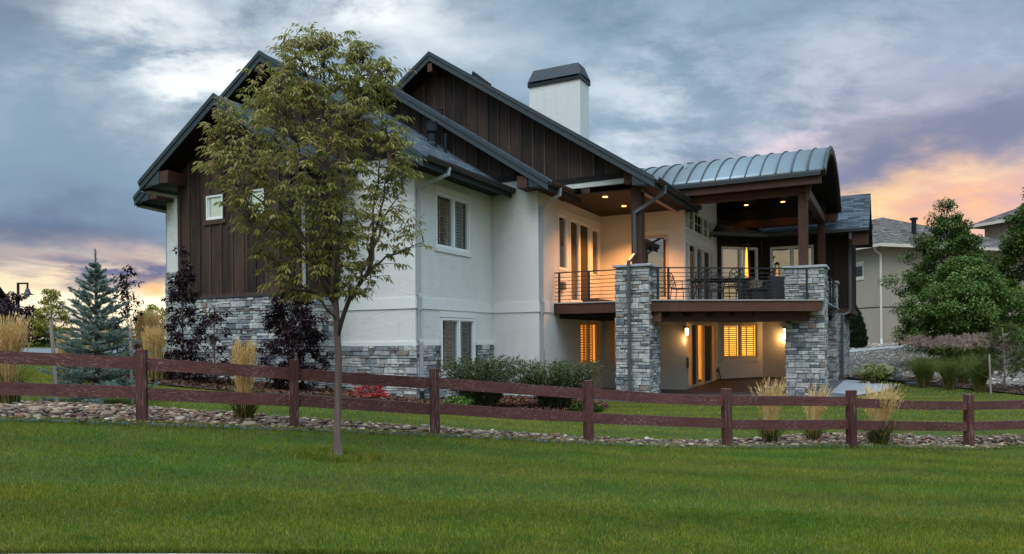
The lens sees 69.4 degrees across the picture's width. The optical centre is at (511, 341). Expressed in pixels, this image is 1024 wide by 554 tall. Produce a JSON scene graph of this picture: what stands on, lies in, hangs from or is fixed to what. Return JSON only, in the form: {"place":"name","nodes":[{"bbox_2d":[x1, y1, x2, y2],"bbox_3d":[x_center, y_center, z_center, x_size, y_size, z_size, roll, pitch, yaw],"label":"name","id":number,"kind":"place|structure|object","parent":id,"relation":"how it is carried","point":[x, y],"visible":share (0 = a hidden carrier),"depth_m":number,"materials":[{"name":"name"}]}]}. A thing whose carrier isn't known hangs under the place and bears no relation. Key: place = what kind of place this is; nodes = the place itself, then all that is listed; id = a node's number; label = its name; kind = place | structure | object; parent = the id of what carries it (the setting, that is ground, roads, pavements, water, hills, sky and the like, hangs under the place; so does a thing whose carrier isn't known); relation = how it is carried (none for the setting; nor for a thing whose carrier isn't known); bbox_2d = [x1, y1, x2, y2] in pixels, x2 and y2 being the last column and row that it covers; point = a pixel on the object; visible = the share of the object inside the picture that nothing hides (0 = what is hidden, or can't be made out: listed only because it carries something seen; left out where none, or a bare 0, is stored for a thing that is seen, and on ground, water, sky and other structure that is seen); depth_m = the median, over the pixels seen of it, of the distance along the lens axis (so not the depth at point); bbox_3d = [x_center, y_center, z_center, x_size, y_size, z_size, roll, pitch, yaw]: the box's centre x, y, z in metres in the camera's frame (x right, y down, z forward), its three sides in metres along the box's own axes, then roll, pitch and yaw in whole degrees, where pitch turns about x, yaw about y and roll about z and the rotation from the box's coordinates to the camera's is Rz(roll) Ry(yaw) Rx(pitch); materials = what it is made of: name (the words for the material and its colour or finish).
{"place":"outdoors","nodes":[
{"label":"outdoors","id":0,"kind":"place"},
{"bbox_2d":[46,333,73,380],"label":"reed grass","id":1,"kind":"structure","parent":0,"point":[59,350],"depth_m":16.42,"materials":[{"name":"beige plant"}]},
{"bbox_2d":[21,347,165,352],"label":"road","id":2,"kind":"structure","parent":0,"point":[43,350],"depth_m":32.80,"materials":[{"name":"grey asphalt"}]},
{"bbox_2d":[22,339,165,347],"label":"lawn grass","id":3,"kind":"structure","parent":0,"point":[31,346],"depth_m":43.05,"materials":[{"name":"green plant"}]},
{"bbox_2d":[85,330,112,384],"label":"reed grass","id":4,"kind":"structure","parent":0,"point":[93,350],"depth_m":15.58,"materials":[{"name":"beige plant"}]},
{"bbox_2d":[70,553,200,553],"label":"pavement","id":5,"kind":"structure","parent":0,"point":[135,553],"depth_m":5.45,"materials":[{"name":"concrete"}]},
{"bbox_2d":[281,441,390,464],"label":"lawn grass","id":6,"kind":"structure","parent":0,"point":[310,452],"depth_m":8.91,"materials":[{"name":"green plant"}]},
{"bbox_2d":[0,540,698,553],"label":"lawn grass","id":7,"kind":"structure","parent":0,"point":[138,548],"depth_m":5.48,"materials":[{"name":"green plant"}]},
{"bbox_2d":[0,479,1023,553],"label":"lawn grass","id":8,"kind":"structure","parent":0,"point":[942,532],"depth_m":6.37,"materials":[{"name":"green plant"}]},
{"bbox_2d":[0,420,1023,522],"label":"lawn grass","id":9,"kind":"structure","parent":0,"point":[770,480],"depth_m":8.23,"materials":[{"name":"green plant"}]},
{"bbox_2d":[0,340,1023,553],"bbox_3d":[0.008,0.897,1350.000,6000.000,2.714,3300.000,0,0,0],"label":"lawn","id":10,"kind":"structure","parent":0,"point":[491,460],"depth_m":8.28,"materials":[{"name":"plant"}]},
{"bbox_2d":[0,287,12,323],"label":"distant house","id":11,"kind":"structure","parent":10,"relation":"on","point":[2,294],"depth_m":59.34,"materials":[{"name":"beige paint"}]},
{"bbox_2d":[0,291,49,345],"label":"plum tree","id":12,"kind":"object","parent":10,"relation":"on","point":[7,307],"visible":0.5,"depth_m":42.77,"materials":[{"name":"purple plant"}]},
{"bbox_2d":[17,282,33,316],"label":"street lamp","id":13,"kind":"object","parent":10,"relation":"on","point":[27,292],"visible":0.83,"depth_m":44.95,"materials":[{"name":"black metal"}]},
{"bbox_2d":[30,333,60,346],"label":"shrub","id":14,"kind":"object","parent":10,"relation":"on","point":[44,342],"visible":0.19,"depth_m":43.61,"materials":[{"name":"green plant"}]},
{"bbox_2d":[26,288,72,347],"bbox_3d":[-24.858,-1.219,40.089,2.066,3.381,2.420,0,0,24],"label":"linden tree","id":15,"kind":"object","parent":10,"relation":"on","point":[41,317],"visible":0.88,"depth_m":39.83,"materials":[{"name":"green plant"}]},
{"bbox_2d":[49,320,58,401],"bbox_3d":[-7.266,0.386,11.750,0.154,1.444,0.056,0,0,0],"label":"tree stake","id":16,"kind":"object","parent":10,"relation":"on","point":[53,351],"visible":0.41,"depth_m":11.73,"materials":[{"name":"grey wood"}]},
{"bbox_2d":[27,327,135,342],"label":"fence","id":17,"kind":"object","parent":10,"relation":"on","point":[80,330],"visible":0.04,"depth_m":47.50,"materials":[{"name":"brown wood"}]},
{"bbox_2d":[85,327,128,345],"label":"shrub","id":18,"kind":"object","parent":10,"relation":"on","point":[118,341],"visible":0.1,"depth_m":42.45,"materials":[{"name":"green plant"}]},
{"bbox_2d":[129,328,133,403],"bbox_3d":[-6.406,0.468,12.450,0.074,1.381,0.055,0,0,0],"label":"tree stake","id":19,"kind":"object","parent":10,"relation":"on","point":[131,370],"visible":0.41,"depth_m":12.43,"materials":[{"name":"grey wood"}]},
{"bbox_2d":[138,304,165,338],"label":"linden tree","id":20,"kind":"object","parent":10,"relation":"on","point":[150,308],"visible":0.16,"depth_m":46.04,"materials":[{"name":"green plant"}]},
{"bbox_2d":[191,22,436,456],"bbox_3d":[-2.407,-1.190,9.002,3.005,5.336,2.316,0,0,0],"label":"ash tree","id":21,"kind":"object","parent":10,"relation":"on","point":[329,272],"visible":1,"depth_m":8.83,"materials":[{"name":"green plant"}]},
{"bbox_2d":[103,373,608,410],"bbox_3d":[-4.639,1.282,18.975,14.450,0.987,6.550,0,0,0],"label":"mulch bed","id":22,"kind":"object","parent":10,"relation":"on","point":[188,385],"visible":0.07,"depth_m":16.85,"materials":[{"name":"wood"}]},
{"bbox_2d":[105,264,151,371],"bbox_3d":[-9.519,-0.449,18.348,1.239,2.898,1.236,0,0,26],"label":"plum sapling","id":23,"kind":"object","parent":22,"relation":"on","point":[125,284],"visible":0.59,"depth_m":18.31,"materials":[{"name":"purple plant"}]},
{"bbox_2d":[122,308,174,373],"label":"reed grass","id":24,"kind":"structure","parent":22,"relation":"on","point":[150,320],"depth_m":18.87,"materials":[{"name":"beige plant"}]},
{"bbox_2d":[140,324,169,380],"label":"reed grass","id":25,"kind":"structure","parent":22,"relation":"on","point":[153,341],"depth_m":17.39,"materials":[{"name":"beige plant"}]},
{"bbox_2d":[158,245,207,381],"bbox_3d":[-8.119,-0.592,18.045,1.165,3.518,1.358,0,0,0],"label":"plum shrub","id":26,"kind":"object","parent":22,"relation":"on","point":[182,285],"visible":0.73,"depth_m":18.04,"materials":[{"name":"purple plant"}]},
{"bbox_2d":[183,306,250,383],"bbox_3d":[-7.197,0.181,17.888,1.585,2.039,1.487,0,0,0],"label":"plum shrub","id":27,"kind":"object","parent":22,"relation":"on","point":[214,318],"visible":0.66,"depth_m":17.82,"materials":[{"name":"purple plant"}]},
{"bbox_2d":[255,287,334,391],"bbox_3d":[-5.163,0.081,17.483,1.784,2.690,1.968,0,0,0],"label":"plum shrub","id":28,"kind":"object","parent":22,"relation":"on","point":[286,332],"visible":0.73,"depth_m":17.28,"materials":[{"name":"purple plant"}]},
{"bbox_2d":[348,385,391,399],"bbox_3d":[-3.161,1.144,16.437,0.956,0.513,0.944,0,0,-19],"label":"burning bush","id":29,"kind":"object","parent":22,"relation":"on","point":[368,390],"visible":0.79,"depth_m":16.27,"materials":[{"name":"red plant"}]},
{"bbox_2d":[442,395,474,404],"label":"groundcover plant","id":30,"kind":"object","parent":22,"relation":"on","point":[460,400],"visible":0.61,"depth_m":17.08,"materials":[{"name":"green plant"}]},
{"bbox_2d":[433,353,539,406],"bbox_3d":[-0.773,0.952,17.994,2.620,1.377,2.597,0,0,-41],"label":"barberry shrub","id":31,"kind":"object","parent":22,"relation":"on","point":[491,371],"visible":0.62,"depth_m":17.67,"materials":[{"name":"green plant"}]},
{"bbox_2d":[500,358,608,408],"bbox_3d":[1.036,1.040,18.476,2.725,1.307,2.679,0,0,0],"label":"barberry shrub","id":32,"kind":"object","parent":22,"relation":"on","point":[558,375],"visible":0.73,"depth_m":18.10,"materials":[{"name":"green plant"}]},
{"bbox_2d":[567,400,604,411],"bbox_3d":[1.759,1.611,17.958,0.859,0.415,0.806,0,0,42],"label":"groundcover plant","id":33,"kind":"object","parent":22,"relation":"on","point":[579,405],"visible":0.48,"depth_m":17.85,"materials":[{"name":"green plant"}]},
{"bbox_2d":[133,50,872,398],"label":"house","id":34,"kind":"structure","parent":10,"relation":"on","point":[549,228],"depth_m":22.38,"materials":[{"name":"paint"}]},
{"bbox_2d":[206,194,222,219],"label":"window","id":35,"kind":"structure","parent":34,"relation":"in","point":[212,212],"depth_m":20.55,"materials":[{"name":"glass"}]},
{"bbox_2d":[246,188,263,213],"bbox_3d":[-6.794,-3.712,19.764,0.760,0.780,0.178,0,0,27],"label":"window","id":36,"kind":"structure","parent":34,"relation":"in","point":[259,191],"depth_m":19.84,"materials":[{"name":"white glass"}]},
{"bbox_2d":[434,184,471,256],"bbox_3d":[-1.962,-3.323,20.826,0.785,1.780,1.880,0,0,27],"label":"window","id":37,"kind":"structure","parent":34,"relation":"in","point":[452,213],"depth_m":20.79,"materials":[{"name":"white glass"}]},
{"bbox_2d":[440,311,475,372],"bbox_3d":[-1.824,0.051,21.039,0.782,1.730,1.920,0,0,27],"label":"window","id":38,"kind":"structure","parent":34,"relation":"in","point":[457,332],"depth_m":21.04,"materials":[{"name":"glass"}]},
{"bbox_2d":[558,213,567,270],"bbox_3d":[1.292,-3.151,23.721,0.768,1.880,0.850,0,0,27],"label":"window","id":39,"kind":"structure","parent":34,"relation":"in","point":[562,219],"depth_m":23.83,"materials":[{"name":"glass"}]},
{"bbox_2d":[570,217,590,301],"bbox_3d":[1.969,-2.657,25.022,0.768,2.860,1.900,0,0,27],"label":"sliding door","id":40,"kind":"structure","parent":34,"relation":"in","point":[580,258],"depth_m":25.35,"materials":[{"name":"glass"}]},
{"bbox_2d":[579,320,599,367],"bbox_3d":[2.345,0.050,25.689,0.785,1.780,1.850,0,0,27],"label":"window","id":41,"kind":"structure","parent":34,"relation":"in","point":[589,331],"depth_m":26.03,"materials":[{"name":"orange glass"}]},
{"bbox_2d":[591,227,599,277],"bbox_3d":[2.628,-3.137,26.305,0.768,1.830,0.890,0,0,27],"label":"window","id":42,"kind":"structure","parent":34,"relation":"in","point":[595,233],"depth_m":26.44,"materials":[{"name":"white glass"}]},
{"bbox_2d":[610,321,615,367],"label":"window","id":43,"kind":"structure","parent":34,"relation":"in","point":[613,349],"depth_m":26.43,"materials":[{"name":"brown glass"}]},
{"bbox_2d":[645,229,668,298],"bbox_3d":[5.019,-2.623,26.175,1.370,2.460,0.932,0,0,27],"label":"door","id":44,"kind":"structure","parent":34,"relation":"in","point":[654,242],"depth_m":26.54,"materials":[{"name":"paint"}]},
{"bbox_2d":[670,273,689,298],"bbox_3d":[5.229,-1.720,23.299,0.631,1.001,0.562,0,0,37],"label":"dining chair","id":45,"kind":"object","parent":34,"relation":"on","point":[675,285],"visible":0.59,"depth_m":23.33,"materials":[{"name":"black metal"}]},
{"bbox_2d":[663,239,713,298],"bbox_3d":[6.628,-2.401,27.456,0.768,2.290,4.560,0,0,27],"label":"sliding door","id":46,"kind":"structure","parent":34,"relation":"in","point":[695,255],"depth_m":27.72,"materials":[{"name":"white glass"}]},
{"bbox_2d":[685,210,712,242],"bbox_3d":[6.571,-4.296,27.376,0.768,0.940,4.380,0,0,27],"label":"window","id":47,"kind":"structure","parent":34,"relation":"in","point":[691,218],"depth_m":27.71,"materials":[{"name":"white glass"}]},
{"bbox_2d":[687,322,715,388],"bbox_3d":[6.678,0.468,27.675,0.918,2.410,4.590,0,0,27],"label":"sliding door","id":48,"kind":"structure","parent":34,"relation":"in","point":[701,340],"depth_m":27.68,"materials":[{"name":"orange glass"}]},
{"bbox_2d":[691,269,711,298],"bbox_3d":[5.715,-1.724,22.293,0.562,1.001,0.631,0,0,2],"label":"dining chair","id":49,"kind":"object","parent":34,"relation":"on","point":[700,286],"visible":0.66,"depth_m":22.12,"materials":[{"name":"black metal"}]},
{"bbox_2d":[710,275,725,298],"bbox_3d":[6.747,-1.733,24.376,0.562,1.001,0.631,0,0,17],"label":"dining chair","id":50,"kind":"object","parent":34,"relation":"on","point":[714,290],"visible":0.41,"depth_m":24.54,"materials":[{"name":"black metal"}]},
{"bbox_2d":[687,278,754,298],"bbox_3d":[6.559,-1.597,23.331,2.100,0.738,1.040,0,0,-3],"label":"dining table","id":51,"kind":"object","parent":34,"relation":"on","point":[720,282],"visible":0.45,"depth_m":23.06,"materials":[{"name":"black metal"}]},
{"bbox_2d":[721,269,743,298],"bbox_3d":[6.712,-1.733,22.459,0.562,1.001,0.631,0,0,-8],"label":"dining chair","id":52,"kind":"object","parent":34,"relation":"on","point":[728,286],"visible":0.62,"depth_m":22.28,"materials":[{"name":"black metal"}]},
{"bbox_2d":[721,246,757,298],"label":"sliding door","id":53,"kind":"structure","parent":34,"relation":"in","point":[730,256],"depth_m":30.87,"materials":[{"name":"white glass"}]},
{"bbox_2d":[721,322,759,361],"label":"window","id":54,"kind":"structure","parent":34,"relation":"in","point":[740,340],"depth_m":30.40,"materials":[{"name":"yellow glass"}]},
{"bbox_2d":[735,275,753,298],"bbox_3d":[7.624,-1.741,24.368,0.562,1.001,0.631,0,0,2],"label":"dining chair","id":55,"kind":"object","parent":34,"relation":"on","point":[748,290],"visible":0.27,"depth_m":24.51,"materials":[{"name":"black metal"}]},
{"bbox_2d":[741,242,751,298],"bbox_3d":[8.568,-2.443,27.017,0.440,2.380,0.440,0,0,27],"label":"patio heater","id":56,"kind":"object","parent":34,"relation":"on","point":[746,261],"visible":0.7,"depth_m":26.98,"materials":[{"name":"black metal"}]},
{"bbox_2d":[743,280,761,298],"bbox_3d":[8.689,-1.729,25.951,0.839,0.890,0.820,0,0,-33],"label":"wicker armchair","id":57,"kind":"object","parent":34,"relation":"on","point":[754,286],"visible":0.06,"depth_m":26.00,"materials":[{"name":"grey wicker"}]},
{"bbox_2d":[744,290,766,298],"bbox_3d":[8.165,-1.494,24.697,0.600,0.410,0.600,0,0,-8],"label":"wicker side table","id":58,"kind":"object","parent":34,"relation":"on","point":[760,294],"visible":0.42,"depth_m":24.42,"materials":[{"name":"black wicker"}]},
{"bbox_2d":[751,271,772,298],"bbox_3d":[7.945,-1.743,23.490,0.631,1.001,0.562,0,0,2],"label":"dining chair","id":59,"kind":"object","parent":34,"relation":"on","point":[769,281],"visible":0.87,"depth_m":23.43,"materials":[{"name":"black metal"}]},
{"bbox_2d":[760,276,784,298],"bbox_3d":[8.812,-1.730,24.634,0.839,0.890,0.820,0,0,-8],"label":"wicker armchair","id":60,"kind":"object","parent":34,"relation":"on","point":[779,279],"visible":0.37,"depth_m":24.22,"materials":[{"name":"grey wicker"}]},
{"bbox_2d":[770,245,813,275],"bbox_3d":[11.502,-2.608,30.303,1.760,2.620,0.768,0,0,27],"label":"window","id":61,"kind":"structure","parent":34,"relation":"in","point":[780,257],"depth_m":30.63,"materials":[{"name":"white glass"}]},
{"bbox_2d":[0,353,1006,399],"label":"lawn grass","id":62,"kind":"structure","parent":10,"relation":"on","point":[904,394],"depth_m":23.17,"materials":[{"name":"green plant"}]},
{"bbox_2d":[0,349,1023,447],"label":"rail fence","id":63,"kind":"object","parent":10,"relation":"on","point":[141,363],"visible":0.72,"depth_m":11.20,"materials":[{"name":"brown wood"}]},
{"bbox_2d":[0,415,1023,450],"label":"lawn grass","id":64,"kind":"structure","parent":10,"relation":"on","point":[172,425],"depth_m":11.13,"materials":[{"name":"green plant"}]},
{"bbox_2d":[0,400,1023,447],"bbox_3d":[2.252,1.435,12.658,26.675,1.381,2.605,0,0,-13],"label":"river stones","id":65,"kind":"object","parent":10,"relation":"on","point":[89,410],"visible":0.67,"depth_m":11.37,"materials":[{"name":"grey stone"}]},
{"bbox_2d":[0,311,51,403],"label":"reed grass","id":66,"kind":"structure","parent":65,"relation":"on","point":[15,341],"depth_m":11.13,"materials":[{"name":"beige plant"}]},
{"bbox_2d":[38,249,158,403],"bbox_3d":[-6.939,-0.245,12.355,1.708,2.665,1.673,0,0,19],"label":"blue spruce","id":67,"kind":"object","parent":65,"relation":"on","point":[97,324],"visible":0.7,"depth_m":12.20,"materials":[{"name":"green plant"}]},
{"bbox_2d":[213,337,278,420],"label":"reed grass","id":68,"kind":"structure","parent":65,"relation":"on","point":[243,383],"depth_m":10.88,"materials":[{"name":"beige plant"}]},
{"bbox_2d":[794,381,834,439],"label":"reed grass","id":69,"kind":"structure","parent":65,"relation":"on","point":[813,434],"depth_m":13.54,"materials":[{"name":"beige plant"}]},
{"bbox_2d":[853,381,909,445],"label":"reed grass","id":70,"kind":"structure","parent":65,"relation":"on","point":[882,436],"depth_m":13.29,"materials":[{"name":"beige plant"}]},
{"bbox_2d":[1,418,1023,449],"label":"edging","id":71,"kind":"object","parent":10,"relation":"on","point":[458,436],"visible":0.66,"depth_m":10.89,"materials":[{"name":"metal"}]},
{"bbox_2d":[13,395,1023,440],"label":"lawn grass","id":72,"kind":"structure","parent":10,"relation":"on","point":[372,418],"depth_m":13.19,"materials":[{"name":"green plant"}]},
{"bbox_2d":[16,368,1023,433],"bbox_3d":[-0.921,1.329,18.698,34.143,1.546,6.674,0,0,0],"label":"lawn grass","id":73,"kind":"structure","parent":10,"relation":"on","point":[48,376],"depth_m":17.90,"materials":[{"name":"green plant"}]},
{"bbox_2d":[849,305,868,347],"bbox_3d":[17.579,-0.811,38.131,1.471,2.378,1.526,0,0,0],"label":"arborvitae","id":74,"kind":"object","parent":10,"relation":"on","point":[858,331],"visible":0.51,"depth_m":37.63,"materials":[{"name":"green plant"}]},
{"bbox_2d":[851,207,1023,343],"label":"neighbor house","id":75,"kind":"structure","parent":10,"relation":"on","point":[874,264],"depth_m":40.74,"materials":[{"name":"beige paint"}]},
{"bbox_2d":[856,261,863,279],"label":"window","id":76,"kind":"structure","parent":75,"relation":"in","point":[859,268],"depth_m":41.66,"materials":[{"name":"white glass"}]},
{"bbox_2d":[877,197,1010,332],"bbox_3d":[19.874,-3.019,33.874,5.090,7.212,4.508,0,0,-33],"label":"pear tree","id":77,"kind":"object","parent":10,"relation":"on","point":[959,239],"visible":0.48,"depth_m":33.57,"materials":[{"name":"green plant"}]},
{"bbox_2d":[890,255,1023,361],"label":"maple tree","id":78,"kind":"object","parent":10,"relation":"on","point":[961,308],"visible":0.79,"depth_m":28.32,"materials":[{"name":"green plant"}]},
{"bbox_2d":[954,336,1014,391],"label":"maiden grass","id":79,"kind":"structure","parent":10,"relation":"on","point":[978,380],"depth_m":22.78,"materials":[{"name":"green plant"}]},
{"bbox_2d":[988,354,991,393],"bbox_3d":[14.340,1.038,22.200,0.090,1.302,0.052,0,0,0],"label":"tree stake","id":80,"kind":"object","parent":10,"relation":"on","point":[990,386],"visible":0.79,"depth_m":22.18,"materials":[{"name":"grey wood"}]},
{"bbox_2d":[988,187,1023,327],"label":"pear tree","id":81,"kind":"object","parent":10,"relation":"on","point":[1012,247],"visible":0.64,"depth_m":31.17,"materials":[{"name":"green plant"}]},
{"bbox_2d":[0,0,1023,339],"label":"sky","id":82,"kind":"structure","parent":0,"point":[918,103],"materials":[{"name":"grey"}]},
{"bbox_2d":[582,379,896,402],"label":"patio","id":83,"kind":"structure","parent":0,"point":[737,387],"depth_m":25.23,"materials":[{"name":"grey concrete"}]},
{"bbox_2d":[741,377,797,442],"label":"reed grass","id":84,"kind":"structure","parent":0,"point":[769,435],"depth_m":13.11,"materials":[{"name":"beige plant"}]},
{"bbox_2d":[830,380,887,394],"bbox_3d":[12.035,1.560,25.379,1.593,0.137,6.840,0,0,28],"label":"patio apron","id":85,"kind":"object","parent":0,"point":[843,386],"visible":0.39,"depth_m":25.28,"materials":[{"name":"grey concrete"}]},
{"bbox_2d":[849,345,906,351],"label":"path","id":86,"kind":"structure","parent":0,"point":[872,348],"depth_m":36.65,"materials":[{"name":"concrete"}]},
{"bbox_2d":[892,333,955,387],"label":"maiden grass","id":87,"kind":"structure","parent":0,"point":[921,373],"depth_m":24.87,"materials":[{"name":"green plant"}]},
{"bbox_2d":[838,375,1023,393],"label":"mulch strip","id":88,"kind":"object","parent":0,"point":[1001,388],"visible":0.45,"depth_m":23.86,"materials":[{"name":"wood"}]},
{"bbox_2d":[854,362,896,383],"bbox_3d":[13.306,1.227,27.000,1.322,0.982,1.457,0,0,0],"label":"hydrangea","id":89,"kind":"object","parent":88,"relation":"on","point":[885,374],"visible":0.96,"depth_m":26.81,"materials":[{"name":"green plant"}]},
{"bbox_2d":[847,377,938,383],"bbox_3d":[13.818,1.417,27.081,0.201,0.123,3.722,0,0,-26],"label":"edging","id":90,"kind":"object","parent":88,"relation":"on","point":[889,380],"visible":0.67,"depth_m":26.91,"materials":[{"name":"metal"}]},
{"bbox_2d":[890,368,906,378],"bbox_3d":[14.287,1.248,27.578,0.880,0.553,0.926,0,0,-20],"label":"dwarf spruce","id":91,"kind":"object","parent":88,"relation":"on","point":[897,373],"visible":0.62,"depth_m":27.54,"materials":[{"name":"green plant"}]},
{"bbox_2d":[904,382,916,384],"bbox_3d":[14.063,1.470,25.900,0.500,0.090,0.320,0,0,0],"label":"valve box","id":92,"kind":"object","parent":88,"relation":"on","point":[909,383],"visible":0.56,"depth_m":25.75,"materials":[{"name":"plastic"}]},
{"bbox_2d":[903,337,949,379],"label":"maiden grass","id":93,"kind":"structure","parent":88,"relation":"on","point":[917,345],"depth_m":26.72,"materials":[{"name":"green plant"}]},
{"bbox_2d":[840,374,1023,392],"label":"mulch chips","id":94,"kind":"object","parent":88,"relation":"on","point":[992,385],"visible":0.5,"depth_m":23.89,"materials":[{"name":"brown wood"}]},
{"bbox_2d":[935,332,990,383],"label":"maiden grass","id":95,"kind":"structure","parent":88,"relation":"on","point":[963,379],"depth_m":24.87,"materials":[{"name":"green plant"}]},
{"bbox_2d":[969,323,1023,392],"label":"pine tree","id":96,"kind":"object","parent":88,"relation":"on","point":[1018,355],"visible":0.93,"depth_m":22.48,"materials":[{"name":"plant"}]},
{"bbox_2d":[846,344,1023,385],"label":"gravel slope","id":97,"kind":"structure","parent":0,"point":[895,359],"depth_m":32.24,"materials":[{"name":"grey gravel"}]},
{"bbox_2d":[846,343,1023,386],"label":"gravel stones","id":98,"kind":"object","parent":97,"relation":"on","point":[869,345],"visible":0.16,"depth_m":33.13,"materials":[{"name":"grey gravel"}]},
{"bbox_2d":[958,333,1000,366],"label":"maiden grass","id":99,"kind":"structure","parent":97,"relation":"on","point":[973,356],"depth_m":26.14,"materials":[{"name":"green plant"}]},
{"bbox_2d":[1009,328,1023,373],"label":"pine tree","id":100,"kind":"object","parent":97,"relation":"on","point":[1022,358],"visible":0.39,"depth_m":22.94,"materials":[{"name":"green plant"}]},
{"bbox_2d":[921,335,980,389],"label":"maiden grass","id":101,"kind":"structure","parent":0,"point":[949,373],"depth_m":23.81,"materials":[{"name":"green plant"}]}
]}

